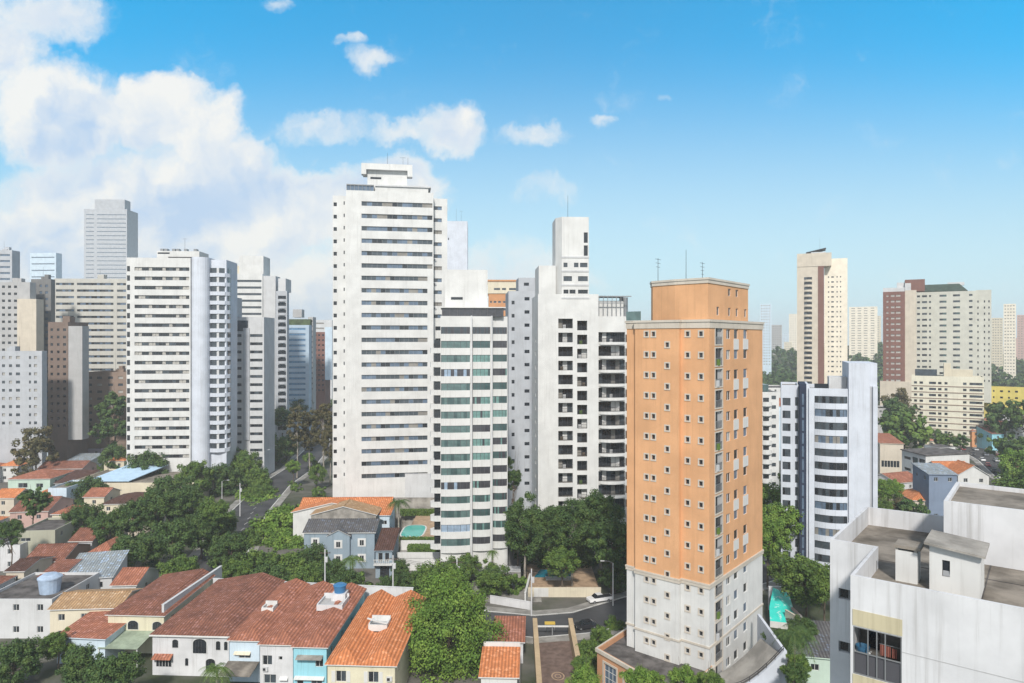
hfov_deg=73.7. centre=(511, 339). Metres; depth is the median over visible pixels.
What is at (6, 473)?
house
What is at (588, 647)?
shrub
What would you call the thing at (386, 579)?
tree
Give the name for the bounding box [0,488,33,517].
house
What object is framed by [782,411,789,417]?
window
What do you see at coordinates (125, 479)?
hall
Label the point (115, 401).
tree
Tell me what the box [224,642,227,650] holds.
arched window
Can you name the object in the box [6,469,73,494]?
house
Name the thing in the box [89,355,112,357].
window
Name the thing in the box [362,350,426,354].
window
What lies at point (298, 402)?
tree
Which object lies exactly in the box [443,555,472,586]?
tree
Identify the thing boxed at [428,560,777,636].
cross street
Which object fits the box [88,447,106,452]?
house
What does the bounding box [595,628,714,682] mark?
podium building
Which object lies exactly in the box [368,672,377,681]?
window
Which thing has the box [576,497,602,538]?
tree
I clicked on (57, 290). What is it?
window
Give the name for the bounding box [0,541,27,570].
house
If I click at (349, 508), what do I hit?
house
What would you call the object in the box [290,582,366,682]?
house
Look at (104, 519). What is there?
tree
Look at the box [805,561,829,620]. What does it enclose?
tree
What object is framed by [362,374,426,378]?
window
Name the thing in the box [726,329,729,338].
window
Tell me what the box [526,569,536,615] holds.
utility pole
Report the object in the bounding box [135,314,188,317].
window
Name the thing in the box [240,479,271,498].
tree
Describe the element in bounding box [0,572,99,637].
house
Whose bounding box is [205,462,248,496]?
tree
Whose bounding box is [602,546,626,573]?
tree
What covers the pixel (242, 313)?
window
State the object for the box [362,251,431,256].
window
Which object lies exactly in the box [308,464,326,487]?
tree
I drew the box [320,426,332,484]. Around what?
tree
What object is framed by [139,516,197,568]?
tree
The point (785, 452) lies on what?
window
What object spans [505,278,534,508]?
apartment tower
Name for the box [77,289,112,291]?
window
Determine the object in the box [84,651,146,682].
tree
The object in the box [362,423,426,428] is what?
window
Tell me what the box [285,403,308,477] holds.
tree
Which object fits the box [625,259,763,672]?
apartment tower
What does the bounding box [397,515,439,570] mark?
pool terrace
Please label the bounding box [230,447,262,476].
tree
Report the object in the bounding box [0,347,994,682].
ground
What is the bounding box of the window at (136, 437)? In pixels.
[135,436,188,438]
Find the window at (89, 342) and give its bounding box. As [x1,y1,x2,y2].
[89,342,112,343]
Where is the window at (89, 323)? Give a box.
[79,322,112,324]
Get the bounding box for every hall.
[77,465,209,499]
[878,433,903,472]
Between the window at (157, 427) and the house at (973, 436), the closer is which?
the window at (157, 427)
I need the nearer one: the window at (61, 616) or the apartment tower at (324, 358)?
the window at (61, 616)
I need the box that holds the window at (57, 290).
[56,289,73,291]
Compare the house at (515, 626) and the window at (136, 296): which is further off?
the window at (136, 296)
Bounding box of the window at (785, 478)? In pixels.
[782,474,789,481]
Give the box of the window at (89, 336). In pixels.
[89,336,112,337]
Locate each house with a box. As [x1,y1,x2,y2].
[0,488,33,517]
[0,516,9,541]
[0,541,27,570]
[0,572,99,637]
[0,575,17,588]
[1,459,31,481]
[3,556,54,581]
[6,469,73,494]
[8,496,73,527]
[18,517,81,554]
[26,543,89,563]
[36,460,97,469]
[37,559,82,576]
[47,588,142,632]
[48,480,89,504]
[50,504,81,517]
[53,470,99,484]
[57,611,126,663]
[66,453,101,466]
[68,527,112,550]
[82,487,121,512]
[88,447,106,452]
[89,537,132,551]
[97,568,215,666]
[103,455,125,469]
[103,492,145,513]
[109,567,160,588]
[128,514,165,536]
[149,572,284,676]
[210,479,215,495]
[219,578,310,681]
[257,581,333,682]
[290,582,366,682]
[291,497,394,544]
[302,518,383,568]
[309,499,381,518]
[324,589,425,682]
[373,528,399,577]
[378,501,394,527]
[478,641,520,682]
[492,616,525,662]
[779,398,780,460]
[785,618,829,682]
[878,406,890,432]
[878,471,912,488]
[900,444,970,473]
[900,488,925,504]
[905,439,934,448]
[912,463,957,515]
[928,461,964,467]
[948,460,989,484]
[970,429,976,446]
[976,425,1003,450]
[1000,424,1023,440]
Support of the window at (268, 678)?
in the house at (280, 637)
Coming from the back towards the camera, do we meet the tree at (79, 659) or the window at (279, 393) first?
the window at (279, 393)
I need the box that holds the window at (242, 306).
[242,306,261,307]
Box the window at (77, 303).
[77,303,112,304]
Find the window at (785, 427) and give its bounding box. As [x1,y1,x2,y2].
[782,423,789,430]
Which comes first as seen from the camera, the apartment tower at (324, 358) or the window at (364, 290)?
the window at (364, 290)
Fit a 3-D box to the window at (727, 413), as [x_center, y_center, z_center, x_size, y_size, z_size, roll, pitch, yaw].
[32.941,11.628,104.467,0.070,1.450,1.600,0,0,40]
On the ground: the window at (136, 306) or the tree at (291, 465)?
the tree at (291, 465)
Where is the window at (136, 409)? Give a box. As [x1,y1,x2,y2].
[135,408,188,410]
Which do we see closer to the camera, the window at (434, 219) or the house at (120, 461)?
the window at (434, 219)
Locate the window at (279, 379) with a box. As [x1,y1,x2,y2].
[278,378,285,381]
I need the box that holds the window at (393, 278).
[362,276,426,280]
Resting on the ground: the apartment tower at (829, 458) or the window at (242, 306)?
the apartment tower at (829, 458)
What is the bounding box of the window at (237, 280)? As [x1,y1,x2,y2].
[237,280,261,281]
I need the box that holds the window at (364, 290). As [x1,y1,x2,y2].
[362,288,426,292]
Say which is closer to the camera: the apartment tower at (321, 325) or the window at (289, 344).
the window at (289, 344)
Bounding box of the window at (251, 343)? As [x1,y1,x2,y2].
[250,342,262,344]
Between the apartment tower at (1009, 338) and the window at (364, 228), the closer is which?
the window at (364, 228)
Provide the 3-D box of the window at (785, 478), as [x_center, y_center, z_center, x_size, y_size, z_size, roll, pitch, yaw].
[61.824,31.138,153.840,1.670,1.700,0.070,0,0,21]
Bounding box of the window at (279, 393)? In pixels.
[278,392,285,395]
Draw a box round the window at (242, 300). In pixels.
[242,300,261,301]
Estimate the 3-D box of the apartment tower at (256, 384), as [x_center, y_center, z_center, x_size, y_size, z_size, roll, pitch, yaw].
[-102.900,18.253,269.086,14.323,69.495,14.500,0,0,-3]
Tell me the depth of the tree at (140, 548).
148.84 m
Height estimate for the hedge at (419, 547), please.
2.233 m
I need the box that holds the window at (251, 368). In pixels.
[250,367,262,369]
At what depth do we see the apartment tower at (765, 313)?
797.52 m
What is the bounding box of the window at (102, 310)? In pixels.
[77,309,112,311]
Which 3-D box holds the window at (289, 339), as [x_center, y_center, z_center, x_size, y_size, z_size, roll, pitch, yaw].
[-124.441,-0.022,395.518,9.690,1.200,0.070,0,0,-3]
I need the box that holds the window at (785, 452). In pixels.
[782,449,789,456]
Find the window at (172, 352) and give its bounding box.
[135,351,188,354]
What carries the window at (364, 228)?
in the apartment tower at (389, 246)
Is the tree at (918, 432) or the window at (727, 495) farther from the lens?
the tree at (918, 432)
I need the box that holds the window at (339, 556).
[334,554,341,559]
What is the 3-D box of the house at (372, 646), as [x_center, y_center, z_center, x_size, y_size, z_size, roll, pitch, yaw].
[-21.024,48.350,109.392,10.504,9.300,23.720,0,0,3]
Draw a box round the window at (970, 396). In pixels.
[969,395,981,397]
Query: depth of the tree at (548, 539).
146.78 m
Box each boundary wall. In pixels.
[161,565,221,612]
[213,578,413,599]
[393,497,433,530]
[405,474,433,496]
[490,595,530,609]
[508,547,523,566]
[524,573,530,600]
[785,609,794,617]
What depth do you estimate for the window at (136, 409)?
241.18 m
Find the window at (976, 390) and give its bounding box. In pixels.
[969,389,981,391]
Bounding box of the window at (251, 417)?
[250,416,262,418]
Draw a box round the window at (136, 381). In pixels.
[135,380,188,382]
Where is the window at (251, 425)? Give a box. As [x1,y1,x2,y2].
[250,424,262,426]
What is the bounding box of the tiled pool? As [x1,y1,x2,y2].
[768,586,799,628]
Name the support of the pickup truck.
on the cross street at (599, 614)
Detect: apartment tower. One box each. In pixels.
[0,247,19,281]
[0,278,43,350]
[31,275,54,437]
[48,309,88,460]
[54,275,125,371]
[126,249,236,471]
[237,256,279,433]
[237,298,274,473]
[276,278,290,439]
[308,317,315,426]
[316,320,332,399]
[316,327,332,421]
[333,154,446,496]
[430,270,507,579]
[488,280,515,316]
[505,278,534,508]
[532,217,633,557]
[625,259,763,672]
[760,304,770,373]
[771,325,781,354]
[781,361,877,568]
[782,333,788,348]
[784,342,791,350]
[789,314,796,350]
[797,248,831,383]
[824,258,846,383]
[849,306,876,360]
[877,316,880,342]
[880,279,924,407]
[916,282,990,402]
[991,318,1002,371]
[1003,304,1015,378]
[1017,315,1023,359]
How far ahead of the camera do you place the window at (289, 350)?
395.51 m
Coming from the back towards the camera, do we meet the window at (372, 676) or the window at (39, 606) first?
the window at (39, 606)
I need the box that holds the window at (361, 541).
[358,538,365,546]
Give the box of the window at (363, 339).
[362,338,426,341]
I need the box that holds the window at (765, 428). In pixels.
[763,426,768,430]
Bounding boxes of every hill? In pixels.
[762,341,1023,386]
[771,353,848,373]
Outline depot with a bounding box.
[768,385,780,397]
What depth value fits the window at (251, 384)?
262.83 m
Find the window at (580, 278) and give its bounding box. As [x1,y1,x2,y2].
[578,276,587,280]
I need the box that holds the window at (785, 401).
[782,398,789,404]
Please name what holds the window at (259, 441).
in the apartment tower at (256, 384)
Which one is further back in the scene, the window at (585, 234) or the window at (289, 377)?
the window at (289, 377)
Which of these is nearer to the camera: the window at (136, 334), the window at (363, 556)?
the window at (363, 556)
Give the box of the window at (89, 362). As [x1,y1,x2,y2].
[89,362,112,363]
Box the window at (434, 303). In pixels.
[433,302,441,305]
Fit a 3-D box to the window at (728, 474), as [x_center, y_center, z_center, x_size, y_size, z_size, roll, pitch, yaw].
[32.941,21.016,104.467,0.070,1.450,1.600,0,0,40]
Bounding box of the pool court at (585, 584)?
[526,564,600,596]
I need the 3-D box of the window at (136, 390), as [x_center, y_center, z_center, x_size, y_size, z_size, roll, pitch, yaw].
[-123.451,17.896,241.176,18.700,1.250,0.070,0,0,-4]
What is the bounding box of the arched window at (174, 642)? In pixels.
[172,639,177,647]
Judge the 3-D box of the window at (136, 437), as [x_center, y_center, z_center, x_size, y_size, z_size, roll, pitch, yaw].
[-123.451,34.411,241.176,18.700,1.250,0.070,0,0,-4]
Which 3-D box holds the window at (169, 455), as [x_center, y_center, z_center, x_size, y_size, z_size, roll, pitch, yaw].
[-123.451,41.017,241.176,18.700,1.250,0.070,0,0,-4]
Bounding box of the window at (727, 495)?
[726,493,729,502]
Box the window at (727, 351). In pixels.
[726,350,729,358]
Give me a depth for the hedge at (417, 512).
188.01 m
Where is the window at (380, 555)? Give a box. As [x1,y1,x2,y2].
[378,553,382,561]
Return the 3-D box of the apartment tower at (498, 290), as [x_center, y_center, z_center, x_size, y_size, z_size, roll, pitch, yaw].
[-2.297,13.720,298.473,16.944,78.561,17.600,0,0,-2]
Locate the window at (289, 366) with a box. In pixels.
[289,366,304,367]
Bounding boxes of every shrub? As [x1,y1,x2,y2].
[564,656,601,682]
[570,651,592,671]
[575,639,598,663]
[590,624,612,642]
[604,614,626,630]
[619,662,665,682]
[666,656,699,682]
[697,653,724,682]
[784,648,808,682]
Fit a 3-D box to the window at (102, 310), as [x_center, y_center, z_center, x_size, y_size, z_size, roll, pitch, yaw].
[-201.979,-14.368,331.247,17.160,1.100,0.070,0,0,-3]
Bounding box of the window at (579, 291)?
[578,290,587,293]
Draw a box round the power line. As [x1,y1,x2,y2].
[393,556,612,574]
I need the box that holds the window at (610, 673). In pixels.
[605,664,615,682]
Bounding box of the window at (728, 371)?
[726,370,729,379]
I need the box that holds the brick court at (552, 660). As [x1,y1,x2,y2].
[533,618,579,682]
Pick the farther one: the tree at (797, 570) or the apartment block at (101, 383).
the apartment block at (101, 383)
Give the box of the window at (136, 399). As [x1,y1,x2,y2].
[135,398,188,401]
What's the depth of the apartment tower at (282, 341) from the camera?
330.26 m
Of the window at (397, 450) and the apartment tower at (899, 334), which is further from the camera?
the apartment tower at (899, 334)
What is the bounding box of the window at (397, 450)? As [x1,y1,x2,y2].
[362,448,426,453]
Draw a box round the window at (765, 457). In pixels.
[763,455,768,459]
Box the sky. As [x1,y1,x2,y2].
[0,0,1023,345]
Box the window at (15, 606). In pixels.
[13,604,18,610]
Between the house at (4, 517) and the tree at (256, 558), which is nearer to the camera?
the tree at (256, 558)
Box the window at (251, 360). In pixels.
[250,359,262,361]
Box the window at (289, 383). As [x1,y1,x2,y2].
[289,383,304,384]
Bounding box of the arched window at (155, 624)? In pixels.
[152,622,161,629]
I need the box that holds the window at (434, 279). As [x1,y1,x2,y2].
[433,278,441,281]
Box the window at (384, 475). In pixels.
[362,472,426,477]
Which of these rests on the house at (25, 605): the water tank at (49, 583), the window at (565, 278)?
the water tank at (49, 583)
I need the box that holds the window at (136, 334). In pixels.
[135,333,188,335]
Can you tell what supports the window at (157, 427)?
in the apartment tower at (181, 357)
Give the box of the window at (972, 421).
[969,420,981,422]
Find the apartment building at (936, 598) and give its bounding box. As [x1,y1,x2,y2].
[830,482,1023,682]
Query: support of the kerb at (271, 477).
on the ground
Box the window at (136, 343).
[135,342,188,345]
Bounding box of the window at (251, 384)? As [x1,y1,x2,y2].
[250,383,262,385]
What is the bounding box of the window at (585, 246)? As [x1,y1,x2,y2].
[584,245,587,255]
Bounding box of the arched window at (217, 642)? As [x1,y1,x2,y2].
[216,641,219,650]
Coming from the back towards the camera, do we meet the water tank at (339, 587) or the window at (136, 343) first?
the window at (136, 343)
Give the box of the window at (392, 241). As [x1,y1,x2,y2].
[362,239,431,243]
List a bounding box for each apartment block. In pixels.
[0,346,46,469]
[88,366,125,447]
[762,384,778,503]
[911,363,983,446]
[984,386,1023,416]
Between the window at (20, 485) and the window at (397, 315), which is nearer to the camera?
the window at (397, 315)
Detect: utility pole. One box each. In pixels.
[324,549,327,580]
[392,555,395,585]
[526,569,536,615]
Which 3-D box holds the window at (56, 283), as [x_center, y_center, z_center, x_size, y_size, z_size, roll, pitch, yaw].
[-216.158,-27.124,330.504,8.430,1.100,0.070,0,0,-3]
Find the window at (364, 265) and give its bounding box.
[362,263,431,268]
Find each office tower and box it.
[84,199,137,278]
[447,221,467,269]
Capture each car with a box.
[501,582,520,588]
[574,619,597,630]
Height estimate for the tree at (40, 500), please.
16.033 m
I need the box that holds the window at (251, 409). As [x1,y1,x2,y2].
[250,408,262,410]
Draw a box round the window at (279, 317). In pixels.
[278,316,285,319]
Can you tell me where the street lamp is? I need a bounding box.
[600,560,613,605]
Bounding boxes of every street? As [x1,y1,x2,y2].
[193,407,332,571]
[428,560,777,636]
[956,446,999,475]
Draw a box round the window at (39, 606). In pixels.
[37,604,42,610]
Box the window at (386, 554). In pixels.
[385,553,388,561]
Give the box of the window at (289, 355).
[289,355,304,356]
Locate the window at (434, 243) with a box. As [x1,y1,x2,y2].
[433,242,441,245]
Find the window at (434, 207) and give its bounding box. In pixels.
[433,206,441,209]
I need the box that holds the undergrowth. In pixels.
[878,381,1015,443]
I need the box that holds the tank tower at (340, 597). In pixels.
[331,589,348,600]
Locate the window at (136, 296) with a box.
[135,295,188,298]
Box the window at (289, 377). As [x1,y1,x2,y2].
[289,377,304,378]
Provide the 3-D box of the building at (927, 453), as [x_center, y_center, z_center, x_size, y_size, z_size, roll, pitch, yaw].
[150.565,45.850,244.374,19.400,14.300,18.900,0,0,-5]
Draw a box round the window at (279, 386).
[278,385,285,388]
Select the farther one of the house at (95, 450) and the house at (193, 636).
the house at (95, 450)
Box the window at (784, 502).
[782,500,789,506]
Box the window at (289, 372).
[289,372,304,373]
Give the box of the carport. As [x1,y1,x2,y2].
[499,566,520,577]
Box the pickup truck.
[586,592,611,603]
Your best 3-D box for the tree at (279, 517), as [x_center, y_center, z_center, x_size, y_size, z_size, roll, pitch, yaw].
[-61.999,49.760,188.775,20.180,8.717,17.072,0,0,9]
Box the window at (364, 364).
[362,362,426,366]
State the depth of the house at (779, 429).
300.00 m
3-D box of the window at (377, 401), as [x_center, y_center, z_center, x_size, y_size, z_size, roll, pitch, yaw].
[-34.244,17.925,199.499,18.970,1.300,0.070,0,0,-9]
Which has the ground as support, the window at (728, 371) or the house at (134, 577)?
the house at (134, 577)
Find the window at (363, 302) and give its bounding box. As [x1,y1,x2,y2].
[362,301,426,304]
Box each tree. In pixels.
[0,513,25,564]
[0,635,43,682]
[10,425,59,476]
[17,486,53,523]
[39,626,75,668]
[55,642,103,682]
[59,502,104,535]
[64,475,108,504]
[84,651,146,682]
[85,510,129,545]
[88,414,125,444]
[93,387,125,440]
[97,443,125,468]
[109,534,161,566]
[111,498,155,539]
[122,448,168,475]
[138,488,184,532]
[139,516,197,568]
[144,473,198,520]
[153,554,200,580]
[163,485,204,524]
[174,459,214,493]
[189,512,220,559]
[198,495,232,542]
[198,662,235,682]
[203,510,238,546]
[203,530,250,566]
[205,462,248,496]
[219,527,262,551]
[222,558,253,577]
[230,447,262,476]
[234,484,281,501]
[239,548,277,570]
[240,466,272,487]
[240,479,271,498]
[248,499,264,505]
[248,503,299,537]
[249,561,293,580]
[261,527,303,550]
[272,549,308,575]
[275,406,290,434]
[275,434,294,464]
[280,434,298,460]
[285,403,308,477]
[285,458,300,482]
[288,562,322,582]
[289,398,313,410]
[299,542,329,566]
[300,409,319,470]
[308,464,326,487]
[312,403,332,478]
[318,558,346,582]
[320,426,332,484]
[328,566,364,584]
[337,555,365,570]
[375,573,403,586]
[385,499,410,527]
[391,558,409,574]
[397,571,417,592]
[402,564,508,682]
[411,563,427,594]
[418,558,472,624]
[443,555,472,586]
[457,553,482,580]
[475,559,512,595]
[486,550,497,562]
[503,491,547,589]
[505,520,529,565]
[508,450,522,505]
[508,457,513,470]
[513,534,554,568]
[527,505,569,576]
[542,540,581,586]
[549,498,592,585]
[566,538,599,568]
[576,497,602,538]
[581,488,626,576]
[585,516,626,594]
[597,558,626,592]
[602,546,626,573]
[760,627,792,654]
[762,473,780,551]
[762,500,803,545]
[762,508,791,587]
[767,552,792,584]
[772,624,821,662]
[778,553,829,617]
[779,642,812,682]
[785,609,819,646]
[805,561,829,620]
[878,406,911,437]
[878,478,904,503]
[878,495,893,509]
[879,409,932,448]
[880,387,915,421]
[880,397,920,414]
[891,496,910,511]
[897,498,930,513]
[933,434,952,445]
[950,433,971,449]
[984,437,1008,472]
[985,400,1023,436]
[990,465,1023,488]
[996,447,1023,477]
[998,432,1023,453]
[1001,399,1023,432]
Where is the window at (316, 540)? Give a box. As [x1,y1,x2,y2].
[311,538,318,545]
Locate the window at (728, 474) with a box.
[726,472,729,482]
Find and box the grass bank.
[578,635,613,676]
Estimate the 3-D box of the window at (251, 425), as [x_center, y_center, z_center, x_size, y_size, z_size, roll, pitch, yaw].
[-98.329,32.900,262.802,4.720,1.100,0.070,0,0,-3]
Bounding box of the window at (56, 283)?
[56,283,73,284]
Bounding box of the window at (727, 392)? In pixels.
[726,391,729,399]
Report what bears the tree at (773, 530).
on the ground
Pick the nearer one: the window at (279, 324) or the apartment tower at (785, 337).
the window at (279, 324)
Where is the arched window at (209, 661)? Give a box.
[205,658,214,670]
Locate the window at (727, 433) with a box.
[726,432,729,441]
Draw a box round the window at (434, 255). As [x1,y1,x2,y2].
[433,254,441,257]
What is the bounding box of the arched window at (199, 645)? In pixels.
[192,638,206,653]
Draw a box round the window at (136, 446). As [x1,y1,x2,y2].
[135,445,188,448]
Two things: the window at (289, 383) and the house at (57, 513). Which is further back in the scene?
the window at (289, 383)
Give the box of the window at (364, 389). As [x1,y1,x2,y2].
[362,387,426,391]
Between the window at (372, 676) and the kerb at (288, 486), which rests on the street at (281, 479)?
the kerb at (288, 486)
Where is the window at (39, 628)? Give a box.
[37,626,42,631]
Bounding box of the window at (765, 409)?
[763,407,768,411]
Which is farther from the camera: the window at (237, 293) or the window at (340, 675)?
the window at (237, 293)
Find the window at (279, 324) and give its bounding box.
[278,323,285,326]
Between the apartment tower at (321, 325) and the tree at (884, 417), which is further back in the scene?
the apartment tower at (321, 325)
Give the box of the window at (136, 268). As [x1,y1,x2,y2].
[135,267,188,270]
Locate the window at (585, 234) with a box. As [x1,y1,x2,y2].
[584,232,587,242]
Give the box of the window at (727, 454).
[726,452,729,461]
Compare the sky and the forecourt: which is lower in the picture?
the forecourt
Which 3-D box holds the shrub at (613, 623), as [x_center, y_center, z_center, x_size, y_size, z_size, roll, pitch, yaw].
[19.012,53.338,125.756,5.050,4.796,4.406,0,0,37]
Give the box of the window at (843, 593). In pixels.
[839,588,849,599]
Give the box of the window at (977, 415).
[969,414,981,416]
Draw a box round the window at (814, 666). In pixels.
[811,664,818,670]
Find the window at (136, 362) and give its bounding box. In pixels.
[135,361,188,363]
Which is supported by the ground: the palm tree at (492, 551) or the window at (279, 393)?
the palm tree at (492, 551)
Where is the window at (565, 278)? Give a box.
[563,276,571,280]
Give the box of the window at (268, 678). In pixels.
[264,674,275,682]
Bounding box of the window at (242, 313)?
[242,313,261,314]
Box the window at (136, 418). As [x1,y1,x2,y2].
[135,417,188,420]
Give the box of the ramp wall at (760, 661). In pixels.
[718,614,786,682]
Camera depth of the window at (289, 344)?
395.51 m
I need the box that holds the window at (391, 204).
[362,201,431,207]
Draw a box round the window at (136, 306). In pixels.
[135,305,188,307]
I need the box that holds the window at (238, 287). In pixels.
[237,286,261,288]
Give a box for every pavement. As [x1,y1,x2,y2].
[188,432,308,557]
[248,417,332,551]
[437,581,780,643]
[485,552,780,615]
[950,445,997,479]
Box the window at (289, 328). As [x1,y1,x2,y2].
[289,328,304,329]
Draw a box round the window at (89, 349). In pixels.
[89,349,112,350]
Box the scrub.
[97,450,886,594]
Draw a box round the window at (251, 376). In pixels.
[250,375,262,377]
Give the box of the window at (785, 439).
[782,436,789,443]
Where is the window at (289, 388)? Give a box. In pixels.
[289,388,304,389]
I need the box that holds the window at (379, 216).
[362,214,431,219]
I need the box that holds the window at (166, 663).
[156,658,171,666]
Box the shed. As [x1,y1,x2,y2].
[69,550,129,588]
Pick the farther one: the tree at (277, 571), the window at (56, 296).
the window at (56, 296)
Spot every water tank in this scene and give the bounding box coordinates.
[37,572,62,594]
[333,582,346,593]
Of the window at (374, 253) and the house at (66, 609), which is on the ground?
the house at (66, 609)
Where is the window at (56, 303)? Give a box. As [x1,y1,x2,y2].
[56,303,73,304]
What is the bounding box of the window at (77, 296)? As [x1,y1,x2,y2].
[77,296,112,297]
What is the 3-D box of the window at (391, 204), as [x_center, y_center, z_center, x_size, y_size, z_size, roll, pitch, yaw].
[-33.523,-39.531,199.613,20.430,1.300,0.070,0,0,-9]
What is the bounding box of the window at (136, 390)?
[135,389,188,392]
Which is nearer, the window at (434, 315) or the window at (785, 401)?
the window at (785, 401)
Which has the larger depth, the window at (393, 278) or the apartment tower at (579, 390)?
the window at (393, 278)
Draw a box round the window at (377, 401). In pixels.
[362,399,426,403]
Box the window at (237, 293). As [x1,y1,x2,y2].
[237,293,261,294]
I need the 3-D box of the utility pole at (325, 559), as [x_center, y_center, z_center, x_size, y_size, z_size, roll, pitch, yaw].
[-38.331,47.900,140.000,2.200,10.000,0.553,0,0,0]
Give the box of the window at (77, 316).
[77,316,112,317]
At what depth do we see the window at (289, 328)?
395.51 m
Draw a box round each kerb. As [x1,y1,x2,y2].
[198,450,303,555]
[248,415,332,550]
[484,559,766,615]
[488,580,773,637]
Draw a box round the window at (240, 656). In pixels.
[239,655,249,657]
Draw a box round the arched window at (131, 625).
[127,620,138,629]
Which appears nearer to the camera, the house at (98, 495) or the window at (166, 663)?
the window at (166, 663)
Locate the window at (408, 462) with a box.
[362,460,426,465]
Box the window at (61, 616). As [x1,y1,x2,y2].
[59,614,64,619]
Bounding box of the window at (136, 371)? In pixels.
[135,370,188,373]
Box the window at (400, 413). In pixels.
[362,411,426,415]
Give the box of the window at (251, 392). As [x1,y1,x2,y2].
[250,391,262,393]
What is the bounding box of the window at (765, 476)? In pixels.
[763,474,768,478]
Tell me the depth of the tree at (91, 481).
212.59 m
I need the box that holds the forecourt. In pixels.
[474,586,541,601]
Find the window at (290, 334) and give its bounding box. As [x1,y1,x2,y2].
[289,333,304,335]
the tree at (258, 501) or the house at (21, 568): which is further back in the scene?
the tree at (258, 501)
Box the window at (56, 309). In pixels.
[56,309,73,310]
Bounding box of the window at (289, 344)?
[289,344,304,345]
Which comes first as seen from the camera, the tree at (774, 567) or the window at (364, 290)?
the tree at (774, 567)
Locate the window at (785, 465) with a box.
[782,462,789,468]
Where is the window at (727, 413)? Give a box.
[726,411,729,420]
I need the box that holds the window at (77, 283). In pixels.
[77,283,112,284]
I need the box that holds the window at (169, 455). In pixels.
[135,454,188,457]
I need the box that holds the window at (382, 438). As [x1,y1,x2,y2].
[362,435,426,440]
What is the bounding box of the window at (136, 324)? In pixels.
[135,323,188,326]
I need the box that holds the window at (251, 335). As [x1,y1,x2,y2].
[250,334,262,336]
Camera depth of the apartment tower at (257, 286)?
337.02 m
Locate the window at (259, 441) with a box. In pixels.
[250,440,262,442]
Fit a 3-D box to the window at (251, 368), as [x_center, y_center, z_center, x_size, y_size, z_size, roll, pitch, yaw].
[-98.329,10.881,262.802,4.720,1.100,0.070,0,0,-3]
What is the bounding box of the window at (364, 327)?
[362,325,426,329]
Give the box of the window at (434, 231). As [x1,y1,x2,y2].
[433,230,441,233]
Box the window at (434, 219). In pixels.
[433,218,441,221]
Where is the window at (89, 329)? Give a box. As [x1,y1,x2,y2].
[89,329,112,330]
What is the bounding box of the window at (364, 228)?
[362,226,431,231]
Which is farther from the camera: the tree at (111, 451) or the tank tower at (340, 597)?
the tree at (111, 451)
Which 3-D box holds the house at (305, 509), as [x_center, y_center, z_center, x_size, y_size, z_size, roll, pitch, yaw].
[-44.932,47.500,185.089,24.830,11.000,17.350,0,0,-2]
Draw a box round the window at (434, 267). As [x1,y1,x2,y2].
[433,266,441,269]
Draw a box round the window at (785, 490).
[782,487,789,494]
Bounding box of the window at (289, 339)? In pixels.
[289,339,304,340]
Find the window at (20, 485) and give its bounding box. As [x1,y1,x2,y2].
[18,483,26,487]
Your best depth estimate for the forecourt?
140.99 m
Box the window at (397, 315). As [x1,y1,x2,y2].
[362,313,426,317]
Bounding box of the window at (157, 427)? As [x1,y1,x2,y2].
[135,426,188,429]
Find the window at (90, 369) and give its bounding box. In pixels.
[89,368,112,370]
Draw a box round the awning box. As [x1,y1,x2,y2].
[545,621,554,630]
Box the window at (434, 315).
[433,314,441,317]
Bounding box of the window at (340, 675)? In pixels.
[336,671,345,681]
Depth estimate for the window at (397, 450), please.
199.53 m
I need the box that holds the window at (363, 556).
[358,554,365,561]
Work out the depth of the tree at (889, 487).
197.99 m
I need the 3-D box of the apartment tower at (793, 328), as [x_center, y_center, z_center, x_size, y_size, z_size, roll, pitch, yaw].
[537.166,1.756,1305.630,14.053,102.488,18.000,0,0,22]
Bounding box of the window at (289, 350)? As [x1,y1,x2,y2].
[289,350,304,351]
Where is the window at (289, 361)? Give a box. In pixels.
[289,361,304,362]
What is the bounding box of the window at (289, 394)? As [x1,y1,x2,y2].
[289,394,304,395]
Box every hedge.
[400,508,433,515]
[400,536,433,542]
[407,543,439,551]
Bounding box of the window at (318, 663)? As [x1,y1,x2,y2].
[316,659,322,666]
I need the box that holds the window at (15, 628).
[13,626,18,631]
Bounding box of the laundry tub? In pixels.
[855,642,869,652]
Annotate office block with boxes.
[30,253,61,281]
[289,309,311,431]
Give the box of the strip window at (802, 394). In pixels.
[802,394,803,555]
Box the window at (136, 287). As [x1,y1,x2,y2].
[135,286,188,289]
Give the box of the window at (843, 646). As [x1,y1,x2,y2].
[839,641,849,652]
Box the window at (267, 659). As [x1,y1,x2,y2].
[263,655,271,664]
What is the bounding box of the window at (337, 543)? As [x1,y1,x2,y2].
[334,540,341,547]
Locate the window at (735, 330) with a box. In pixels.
[734,329,736,338]
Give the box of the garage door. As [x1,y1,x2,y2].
[380,566,388,576]
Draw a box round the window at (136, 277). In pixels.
[135,276,188,279]
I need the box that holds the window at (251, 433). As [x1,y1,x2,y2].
[250,432,262,434]
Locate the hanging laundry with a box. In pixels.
[879,643,899,658]
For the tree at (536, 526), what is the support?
on the forecourt
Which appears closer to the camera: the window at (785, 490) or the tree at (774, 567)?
the tree at (774, 567)
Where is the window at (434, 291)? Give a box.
[433,290,441,293]
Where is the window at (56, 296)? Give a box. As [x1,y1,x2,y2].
[56,296,73,297]
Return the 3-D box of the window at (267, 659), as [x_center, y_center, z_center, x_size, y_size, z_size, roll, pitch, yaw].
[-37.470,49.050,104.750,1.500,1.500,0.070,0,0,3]

